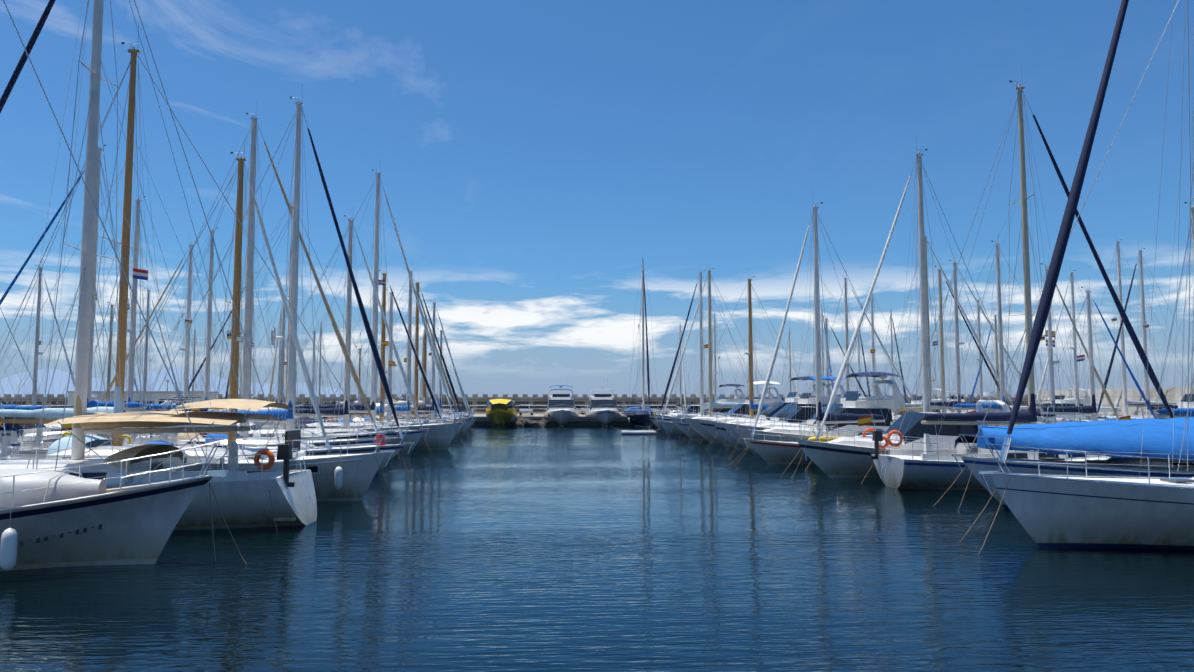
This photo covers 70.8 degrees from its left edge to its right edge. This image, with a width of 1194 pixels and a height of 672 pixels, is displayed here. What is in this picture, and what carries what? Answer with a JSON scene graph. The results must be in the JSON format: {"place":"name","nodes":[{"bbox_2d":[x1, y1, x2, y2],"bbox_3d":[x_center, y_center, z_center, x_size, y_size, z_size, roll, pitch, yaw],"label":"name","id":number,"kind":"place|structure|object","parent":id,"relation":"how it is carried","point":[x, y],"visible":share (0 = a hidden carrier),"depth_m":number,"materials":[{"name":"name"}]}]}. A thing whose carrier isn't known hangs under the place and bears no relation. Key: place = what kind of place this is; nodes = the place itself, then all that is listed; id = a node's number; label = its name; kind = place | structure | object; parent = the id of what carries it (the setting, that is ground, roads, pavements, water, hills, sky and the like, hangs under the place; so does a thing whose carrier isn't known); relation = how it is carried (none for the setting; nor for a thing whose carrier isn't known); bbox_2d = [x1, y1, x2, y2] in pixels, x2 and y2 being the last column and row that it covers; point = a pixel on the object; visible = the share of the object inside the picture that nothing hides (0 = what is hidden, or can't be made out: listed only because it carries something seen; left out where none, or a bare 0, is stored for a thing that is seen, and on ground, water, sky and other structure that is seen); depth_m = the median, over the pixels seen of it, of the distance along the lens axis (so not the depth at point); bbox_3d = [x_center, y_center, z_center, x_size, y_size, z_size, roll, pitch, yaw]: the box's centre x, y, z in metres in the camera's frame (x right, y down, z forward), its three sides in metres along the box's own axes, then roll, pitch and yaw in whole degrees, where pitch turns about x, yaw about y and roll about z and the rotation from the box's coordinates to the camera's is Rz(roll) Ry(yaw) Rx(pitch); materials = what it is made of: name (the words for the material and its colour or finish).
{"place":"outdoors","nodes":[
{"label":"outdoors","id":0,"kind":"place"},
{"bbox_2d":[66,391,219,409],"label":"quay building","id":1,"kind":"structure","parent":0,"point":[164,395],"depth_m":105.50,"materials":[{"name":"white concrete"}]},
{"bbox_2d":[19,405,1100,425],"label":"quay","id":2,"kind":"structure","parent":0,"point":[483,419],"depth_m":102.56,"materials":[{"name":"concrete"}]},
{"bbox_2d":[443,404,473,411],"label":"car","id":3,"kind":"object","parent":2,"relation":"on","point":[448,410],"visible":0.35,"depth_m":115.62,"materials":[{"name":"white metal"}]},
{"bbox_2d":[519,406,532,414],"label":"van","id":4,"kind":"object","parent":2,"relation":"on","point":[524,410],"visible":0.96,"depth_m":111.19,"materials":[{"name":"silver metal"}]},
{"bbox_2d":[575,404,586,414],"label":"car","id":5,"kind":"object","parent":2,"relation":"on","point":[581,410],"visible":0.38,"depth_m":116.69,"materials":[{"name":"white metal"}]},
{"bbox_2d":[0,426,1193,671],"bbox_3d":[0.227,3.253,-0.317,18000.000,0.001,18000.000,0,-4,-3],"label":"sea water","id":6,"kind":"structure","parent":0,"point":[548,548],"depth_m":14.91,"materials":[{"name":"blue liquid"}]},
{"bbox_2d":[0,403,10,454],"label":"sloop boat","id":7,"kind":"object","parent":6,"relation":"on","point":[1,424],"visible":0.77,"depth_m":34.08,"materials":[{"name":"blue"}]},
{"bbox_2d":[0,308,71,453],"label":"sailboat","id":8,"kind":"object","parent":6,"relation":"on","point":[15,437],"visible":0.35,"depth_m":38.26,"materials":[{"name":"white"}]},
{"bbox_2d":[0,259,74,419],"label":"sailboat","id":9,"kind":"object","parent":6,"relation":"on","point":[37,344],"visible":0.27,"depth_m":69.26,"materials":[{"name":"white metal"}]},
{"bbox_2d":[0,417,112,443],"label":"cruiser boat","id":10,"kind":"object","parent":6,"relation":"on","point":[25,432],"visible":0.06,"depth_m":42.09,"materials":[{"name":"white"}]},
{"bbox_2d":[0,145,161,439],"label":"sailboat","id":11,"kind":"object","parent":6,"relation":"on","point":[89,401],"visible":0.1,"depth_m":47.84,"materials":[{"name":"white"}]},
{"bbox_2d":[38,299,141,419],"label":"sailboat","id":12,"kind":"object","parent":6,"relation":"on","point":[109,352],"visible":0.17,"depth_m":79.36,"materials":[{"name":"white metal"}]},
{"bbox_2d":[11,195,200,436],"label":"sailboat","id":13,"kind":"object","parent":6,"relation":"on","point":[134,306],"visible":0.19,"depth_m":52.27,"materials":[{"name":"white paint"}]},
{"bbox_2d":[91,386,150,411],"bbox_3d":[-29.627,5.326,56.017,9.710,5.191,3.890,0,-4,-3],"label":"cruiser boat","id":14,"kind":"object","parent":6,"relation":"on","point":[93,395],"depth_m":55.85,"materials":[{"name":"white"}]},
{"bbox_2d":[0,0,245,570],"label":"sailboat","id":15,"kind":"object","parent":6,"relation":"on","point":[50,518],"visible":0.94,"depth_m":16.30,"materials":[{"name":"white paint"}]},
{"bbox_2d":[91,288,182,407],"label":"sailboat","id":16,"kind":"object","parent":6,"relation":"on","point":[147,355],"visible":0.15,"depth_m":89.30,"materials":[{"name":"white paint"}]},
{"bbox_2d":[0,0,316,529],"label":"sailboat","id":17,"kind":"object","parent":6,"relation":"on","point":[257,493],"visible":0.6,"depth_m":22.07,"materials":[{"name":"white plastic"}]},
{"bbox_2d":[101,242,228,411],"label":"sailboat","id":18,"kind":"object","parent":6,"relation":"on","point":[187,359],"visible":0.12,"depth_m":60.24,"materials":[{"name":"white paint"}]},
{"bbox_2d":[109,228,241,408],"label":"sailboat","id":19,"kind":"object","parent":6,"relation":"on","point":[208,341],"visible":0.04,"depth_m":64.08,"materials":[{"name":"white metal"}]},
{"bbox_2d":[0,367,357,396],"bbox_3d":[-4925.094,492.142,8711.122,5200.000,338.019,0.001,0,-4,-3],"label":"island","id":20,"kind":"structure","parent":6,"relation":"on","point":[58,379],"depth_m":8720.25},
{"bbox_2d":[11,416,365,453],"bbox_3d":[-23.774,6.636,53.755,2.500,1.740,87.000,0,-4,-3],"label":"pontoon","id":21,"kind":"object","parent":6,"relation":"on","point":[16,450],"visible":0.12,"depth_m":32.33,"materials":[{"name":"concrete"}]},
{"bbox_2d":[189,329,204,402],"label":"sailboat","id":22,"kind":"object","parent":6,"relation":"on","point":[194,339],"visible":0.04,"depth_m":101.77,"materials":[{"name":"white metal"}]},
{"bbox_2d":[0,26,396,501],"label":"sailboat","id":23,"kind":"object","parent":6,"relation":"on","point":[346,477],"visible":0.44,"depth_m":26.80,"materials":[{"name":"white plastic"}]},
{"bbox_2d":[58,148,342,457],"bbox_3d":[-14.579,-0.786,31.745,11.107,13.850,3.701,0,-4,-5],"label":"sailboat","id":24,"kind":"object","parent":6,"relation":"on","point":[233,333],"visible":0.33,"depth_m":31.79,"materials":[{"name":"white plastic"}]},
{"bbox_2d":[154,383,274,424],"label":"cruiser boat","id":25,"kind":"object","parent":6,"relation":"on","point":[175,403],"visible":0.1,"depth_m":67.66,"materials":[{"name":"white plastic"}]},
{"bbox_2d":[179,272,285,424],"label":"sailboat","id":26,"kind":"object","parent":6,"relation":"on","point":[193,379],"depth_m":72.84,"materials":[{"name":"white metal"}]},
{"bbox_2d":[225,326,242,398],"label":"sailboat","id":27,"kind":"object","parent":6,"relation":"on","point":[228,377],"depth_m":99.67,"materials":[{"name":"white metal"}]},
{"bbox_2d":[88,113,392,466],"bbox_3d":[-17.055,-2.442,41.078,15.132,18.550,4.309,0,-4,-5],"label":"sailboat","id":28,"kind":"object","parent":6,"relation":"on","point":[247,365],"visible":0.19,"depth_m":41.08,"materials":[{"name":"white paint"}]},
{"bbox_2d":[122,97,413,473],"bbox_3d":[-13.895,-2.406,36.881,12.350,17.850,3.929,0,-4,-5],"label":"sailboat","id":29,"kind":"object","parent":6,"relation":"on","point":[289,418],"visible":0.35,"depth_m":36.77,"materials":[{"name":"white paint"}]},
{"bbox_2d":[238,296,317,419],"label":"sailboat","id":30,"kind":"object","parent":6,"relation":"on","point":[282,375],"visible":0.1,"depth_m":81.90,"materials":[{"name":"white metal"}]},
{"bbox_2d":[159,203,401,459],"bbox_3d":[-16.559,-0.403,45.532,12.712,15.150,4.061,0,-4,-4],"label":"sailboat","id":31,"kind":"object","parent":6,"relation":"on","point":[273,337],"visible":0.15,"depth_m":45.03,"materials":[{"name":"white"}]},
{"bbox_2d":[268,309,301,404],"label":"sailboat","id":32,"kind":"object","parent":6,"relation":"on","point":[275,358],"visible":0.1,"depth_m":102.72,"materials":[{"name":"white metal"}]},
{"bbox_2d":[273,324,339,421],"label":"sailboat","id":33,"kind":"object","parent":6,"relation":"on","point":[313,367],"visible":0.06,"depth_m":90.96,"materials":[{"name":"white paint"}]},
{"bbox_2d":[310,321,338,403],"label":"sailboat","id":34,"kind":"object","parent":6,"relation":"on","point":[320,364],"visible":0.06,"depth_m":102.78,"materials":[{"name":"white metal"}]},
{"bbox_2d":[255,215,433,454],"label":"sailboat","id":35,"kind":"object","parent":6,"relation":"on","point":[414,436],"visible":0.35,"depth_m":49.53,"materials":[{"name":"white paint"}]},
{"bbox_2d":[254,169,465,449],"bbox_3d":[-15.470,-1.883,54.554,14.899,19.450,4.982,0,-4,-4],"label":"sailboat","id":36,"kind":"object","parent":6,"relation":"on","point":[439,436],"visible":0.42,"depth_m":54.25,"materials":[{"name":"white plastic"}]},
{"bbox_2d":[308,289,448,425],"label":"sailboat","id":37,"kind":"object","parent":6,"relation":"on","point":[387,407],"visible":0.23,"depth_m":62.95,"materials":[{"name":"white metal"}]},
{"bbox_2d":[310,261,456,445],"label":"sailboat","id":38,"kind":"object","parent":6,"relation":"on","point":[385,343],"visible":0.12,"depth_m":58.68,"materials":[{"name":"white paint"}]},
{"bbox_2d":[323,269,469,439],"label":"sailboat","id":39,"kind":"object","parent":6,"relation":"on","point":[407,407],"visible":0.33,"depth_m":67.45,"materials":[{"name":"white"}]},
{"bbox_2d":[335,280,467,436],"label":"sailboat","id":40,"kind":"object","parent":6,"relation":"on","point":[416,331],"visible":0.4,"depth_m":71.83,"materials":[{"name":"white"}]},
{"bbox_2d":[340,316,473,428],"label":"sailboat","id":41,"kind":"object","parent":6,"relation":"on","point":[424,398],"visible":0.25,"depth_m":80.63,"materials":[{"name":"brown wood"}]},
{"bbox_2d":[363,300,478,434],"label":"sailboat","id":42,"kind":"object","parent":6,"relation":"on","point":[432,406],"visible":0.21,"depth_m":76.52,"materials":[{"name":"white metal"}]},
{"bbox_2d":[418,335,430,403],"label":"sailboat","id":43,"kind":"object","parent":6,"relation":"on","point":[422,345],"visible":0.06,"depth_m":102.81,"materials":[{"name":"white metal"}]},
{"bbox_2d":[396,387,475,430],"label":"dock","id":44,"kind":"object","parent":6,"relation":"on","point":[400,398],"visible":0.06,"depth_m":84.77,"materials":[{"name":"white"}]},
{"bbox_2d":[404,323,476,429],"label":"sailboat","id":45,"kind":"object","parent":6,"relation":"on","point":[440,393],"visible":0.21,"depth_m":89.75,"materials":[{"name":"white"}]},
{"bbox_2d":[451,405,472,416],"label":"speed boat","id":46,"kind":"object","parent":6,"relation":"on","point":[462,408],"visible":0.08,"depth_m":102.55,"materials":[{"name":"white"}]},
{"bbox_2d":[485,399,517,426],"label":"yellow boat","id":47,"kind":"object","parent":6,"relation":"on","point":[500,412],"visible":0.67,"depth_m":100.43,"materials":[{"name":"yellow"}]},
{"bbox_2d":[515,415,547,426],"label":"riprap rocks","id":48,"kind":"object","parent":6,"relation":"on","point":[521,421],"visible":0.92,"depth_m":100.43,"materials":[{"name":"grey stone"}]},
{"bbox_2d":[543,385,578,426],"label":"motorboat","id":49,"kind":"object","parent":6,"relation":"on","point":[561,410],"visible":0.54,"depth_m":105.89,"materials":[{"name":"white plastic"}]},
{"bbox_2d":[0,387,1193,416],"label":"breakwater wall","id":50,"kind":"structure","parent":6,"relation":"on","point":[525,399],"depth_m":125.28,"materials":[{"name":"concrete"}]},
{"bbox_2d":[585,378,621,426],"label":"motorboat","id":51,"kind":"object","parent":6,"relation":"on","point":[603,408],"visible":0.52,"depth_m":106.20,"materials":[{"name":"white paint"}]},
{"bbox_2d":[619,430,655,434],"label":"floating dock","id":52,"kind":"object","parent":6,"relation":"on","point":[636,432],"visible":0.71,"depth_m":77.16,"materials":[{"name":"white plastic"}]},
{"bbox_2d":[620,259,659,426],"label":"sailboat","id":53,"kind":"object","parent":6,"relation":"on","point":[637,416],"visible":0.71,"depth_m":103.03,"materials":[{"name":"blue"}]},
{"bbox_2d":[667,325,690,414],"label":"sailboat","id":54,"kind":"object","parent":6,"relation":"on","point":[681,398],"visible":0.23,"depth_m":105.26,"materials":[{"name":"white metal"}]},
{"bbox_2d":[644,387,723,429],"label":"cruiser boat","id":55,"kind":"object","parent":6,"relation":"on","point":[693,408],"visible":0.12,"depth_m":89.24,"materials":[{"name":"white plastic"}]},
{"bbox_2d":[649,380,745,428],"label":"flybridge boat","id":56,"kind":"object","parent":6,"relation":"on","point":[736,400],"visible":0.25,"depth_m":84.45,"materials":[{"name":"white plastic"}]},
{"bbox_2d":[654,268,756,432],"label":"sailboat","id":57,"kind":"object","parent":6,"relation":"on","point":[701,395],"visible":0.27,"depth_m":81.13,"materials":[{"name":"white metal"}]},
{"bbox_2d":[653,268,762,434],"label":"sailboat","id":58,"kind":"object","parent":6,"relation":"on","point":[675,430],"visible":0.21,"depth_m":76.72,"materials":[{"name":"white paint"}]},
{"bbox_2d":[704,312,723,400],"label":"sailboat","id":59,"kind":"object","parent":6,"relation":"on","point":[715,337],"visible":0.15,"depth_m":106.19,"materials":[{"name":"white metal"}]},
{"bbox_2d":[667,369,782,437],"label":"cruiser boat","id":60,"kind":"object","parent":6,"relation":"on","point":[743,407],"visible":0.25,"depth_m":71.00,"materials":[{"name":"white"}]},
{"bbox_2d":[674,276,805,439],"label":"sailboat","id":61,"kind":"object","parent":6,"relation":"on","point":[692,433],"visible":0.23,"depth_m":67.64,"materials":[{"name":"white paint"}]},
{"bbox_2d":[742,333,760,398],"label":"sailboat","id":62,"kind":"object","parent":6,"relation":"on","point":[754,373],"visible":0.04,"depth_m":105.82,"materials":[{"name":"white metal"}]},
{"bbox_2d":[681,368,828,442],"bbox_3d":[12.697,5.239,63.163,13.588,6.434,4.970,0,-4,-3],"label":"flybridge boat","id":63,"kind":"object","parent":6,"relation":"on","point":[767,412],"visible":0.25,"depth_m":62.59,"materials":[{"name":"white plastic"}]},
{"bbox_2d":[695,376,845,445],"bbox_3d":[12.858,4.953,58.773,12.386,6.348,4.700,0,-4,-3],"label":"flybridge boat","id":64,"kind":"object","parent":6,"relation":"on","point":[709,427],"visible":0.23,"depth_m":58.22,"materials":[{"name":"white"}]},
{"bbox_2d":[707,377,860,449],"bbox_3d":[12.088,5.191,54.792,10.992,5.277,4.160,0,-4,-3],"label":"cruiser boat","id":65,"kind":"object","parent":6,"relation":"on","point":[799,413],"visible":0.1,"depth_m":54.30,"materials":[{"name":"white"}]},
{"bbox_2d":[776,329,798,398],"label":"sailboat","id":66,"kind":"object","parent":6,"relation":"on","point":[789,364],"visible":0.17,"depth_m":106.23,"materials":[{"name":"white metal"}]},
{"bbox_2d":[718,357,917,454],"bbox_3d":[13.497,4.320,50.621,12.879,6.391,4.835,0,-4,-3],"label":"flybridge boat","id":67,"kind":"object","parent":6,"relation":"on","point":[729,428],"visible":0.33,"depth_m":49.94,"materials":[{"name":"white plastic"}]},
{"bbox_2d":[806,305,833,395],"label":"sailboat","id":68,"kind":"object","parent":6,"relation":"on","point":[822,323],"visible":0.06,"depth_m":107.38,"materials":[{"name":"black"}]},
{"bbox_2d":[732,202,912,464],"bbox_3d":[12.087,-0.287,43.072,11.542,14.550,3.654,0,-4,-5],"label":"sailboat","id":69,"kind":"object","parent":6,"relation":"on","point":[780,451],"visible":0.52,"depth_m":42.66,"materials":[{"name":"white"}]},
{"bbox_2d":[729,355,918,459],"bbox_3d":[12.380,4.086,46.353,11.216,6.219,4.295,0,-4,-3],"label":"cruiser boat","id":70,"kind":"object","parent":6,"relation":"on","point":[852,404],"visible":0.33,"depth_m":45.34,"materials":[{"name":"white plastic"}]},
{"bbox_2d":[803,311,866,396],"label":"sailboat","id":71,"kind":"object","parent":6,"relation":"on","point":[827,353],"visible":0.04,"depth_m":92.45,"materials":[{"name":"grey metal"}]},
{"bbox_2d":[841,320,870,396],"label":"sailboat","id":72,"kind":"object","parent":6,"relation":"on","point":[859,369],"visible":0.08,"depth_m":106.81,"materials":[{"name":"grey metal"}]},
{"bbox_2d":[821,270,912,416],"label":"sailboat","id":73,"kind":"object","parent":6,"relation":"on","point":[846,345],"visible":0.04,"depth_m":88.08,"materials":[{"name":"grey metal"}]},
{"bbox_2d":[843,291,899,396],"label":"sailboat","id":74,"kind":"object","parent":6,"relation":"on","point":[873,350],"visible":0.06,"depth_m":80.67,"materials":[{"name":"grey metal"}]},
{"bbox_2d":[876,309,906,415],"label":"sailboat","id":75,"kind":"object","parent":6,"relation":"on","point":[891,324],"visible":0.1,"depth_m":107.69,"materials":[{"name":"grey paint"}]},
{"bbox_2d":[780,364,1009,477],"bbox_3d":[12.437,3.774,35.430,10.194,5.208,3.944,0,-4,-3],"label":"cruiser boat","id":76,"kind":"object","parent":6,"relation":"on","point":[845,457],"visible":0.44,"depth_m":34.67,"materials":[{"name":"white plastic"}]},
{"bbox_2d":[892,385,956,419],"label":"boat","id":77,"kind":"object","parent":6,"relation":"on","point":[920,400],"visible":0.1,"depth_m":74.96,"materials":[{"name":"white"}]},
{"bbox_2d":[911,350,940,411],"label":"sailboat","id":78,"kind":"object","parent":6,"relation":"on","point":[931,377],"visible":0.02,"depth_m":107.18,"materials":[{"name":"grey"}]},
{"bbox_2d":[806,141,1059,468],"bbox_3d":[15.002,-1.416,39.385,11.974,16.250,4.152,0,-4,-2],"label":"sailboat","id":79,"kind":"object","parent":6,"relation":"on","point":[923,307],"visible":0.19,"depth_m":39.28,"materials":[{"name":"white paint"}]},
{"bbox_2d":[880,234,1013,421],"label":"sailboat","id":80,"kind":"object","parent":6,"relation":"on","point":[975,335],"visible":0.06,"depth_m":71.17,"materials":[{"name":"black"}]},
{"bbox_2d":[893,266,1011,420],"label":"sailboat","id":81,"kind":"object","parent":6,"relation":"on","point":[941,340],"visible":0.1,"depth_m":66.64,"materials":[{"name":"grey metal"}]},
{"bbox_2d":[938,382,984,413],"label":"cruise boat","id":82,"kind":"object","parent":6,"relation":"on","point":[953,398],"visible":0.17,"depth_m":110.17,"materials":[{"name":"white"}]},
{"bbox_2d":[900,260,1049,423],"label":"sailboat","id":83,"kind":"object","parent":6,"relation":"on","point":[940,404],"visible":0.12,"depth_m":62.28,"materials":[{"name":"grey"}]},
{"bbox_2d":[946,299,1018,411],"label":"sailboat","id":84,"kind":"object","parent":6,"relation":"on","point":[980,360],"visible":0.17,"depth_m":92.65,"materials":[{"name":"grey metal"}]},
{"bbox_2d":[965,314,1049,412],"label":"sailboat","id":85,"kind":"object","parent":6,"relation":"on","point":[996,353],"visible":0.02,"depth_m":87.69,"materials":[{"name":"white"}]},
{"bbox_2d":[858,80,1173,489],"bbox_3d":[16.509,-2.209,32.149,13.036,16.750,4.267,0,-4,-4],"label":"sailboat","id":86,"kind":"object","parent":6,"relation":"on","point":[928,466],"visible":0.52,"depth_m":31.65,"materials":[{"name":"white paint"}]},
{"bbox_2d":[951,232,1090,425],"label":"sailboat","id":87,"kind":"object","parent":6,"relation":"on","point":[1000,336],"visible":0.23,"depth_m":57.71,"materials":[{"name":"grey"}]},
{"bbox_2d":[968,263,1118,425],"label":"sailboat","id":88,"kind":"object","parent":6,"relation":"on","point":[1050,342],"visible":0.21,"depth_m":52.09,"materials":[{"name":"blue paint"}]},
{"bbox_2d":[992,380,1099,422],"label":"motorboat","id":89,"kind":"object","parent":6,"relation":"on","point":[1066,402],"visible":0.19,"depth_m":81.31,"materials":[{"name":"white"}]},
{"bbox_2d":[933,0,1193,509],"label":"yacht","id":90,"kind":"object","parent":6,"relation":"on","point":[1110,436],"visible":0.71,"depth_m":24.67,"materials":[{"name":"blue paint"}]},
{"bbox_2d":[958,0,1193,553],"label":"yacht","id":91,"kind":"object","parent":6,"relation":"on","point":[1067,510],"visible":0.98,"depth_m":18.40,"materials":[{"name":"white plastic"}]},
{"bbox_2d":[1009,276,1155,422],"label":"sailboat","id":92,"kind":"object","parent":6,"relation":"on","point":[1091,409],"visible":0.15,"depth_m":48.02,"materials":[{"name":"white metal"}]},
{"bbox_2d":[1035,269,1143,422],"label":"sailboat","id":93,"kind":"object","parent":6,"relation":"on","point":[1074,348],"visible":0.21,"depth_m":77.58,"materials":[{"name":"white metal"}]},
{"bbox_2d":[1065,240,1193,421],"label":"boat","id":94,"kind":"object","parent":6,"relation":"on","point":[1123,365],"visible":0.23,"depth_m":72.91,"materials":[{"name":"white paint"}]},
{"bbox_2d":[1079,394,1193,421],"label":"boat","id":95,"kind":"object","parent":6,"relation":"on","point":[1185,403],"visible":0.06,"depth_m":43.56,"materials":[{"name":"white plastic"}]},
{"bbox_2d":[1096,240,1193,419],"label":"boat","id":96,"kind":"object","parent":6,"relation":"on","point":[1144,331],"visible":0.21,"depth_m":67.49,"materials":[{"name":"white metal"}]},
{"bbox_2d":[1119,202,1193,419],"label":"sailboat","id":97,"kind":"object","parent":6,"relation":"on","point":[1177,411],"visible":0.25,"depth_m":38.27,"materials":[{"name":"white metal"}]},
{"bbox_2d":[0,0,1193,396],"label":"sky","id":98,"kind":"structure","parent":0,"point":[530,156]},
{"bbox_2d":[647,404,670,413],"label":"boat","id":99,"kind":"object","parent":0,"point":[661,410],"visible":0.23,"depth_m":117.39,"materials":[{"name":"white plastic"}]},
{"bbox_2d":[734,397,788,402],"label":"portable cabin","id":100,"kind":"object","parent":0,"point":[783,400],"depth_m":119.98,"materials":[{"name":"white"}]}
]}

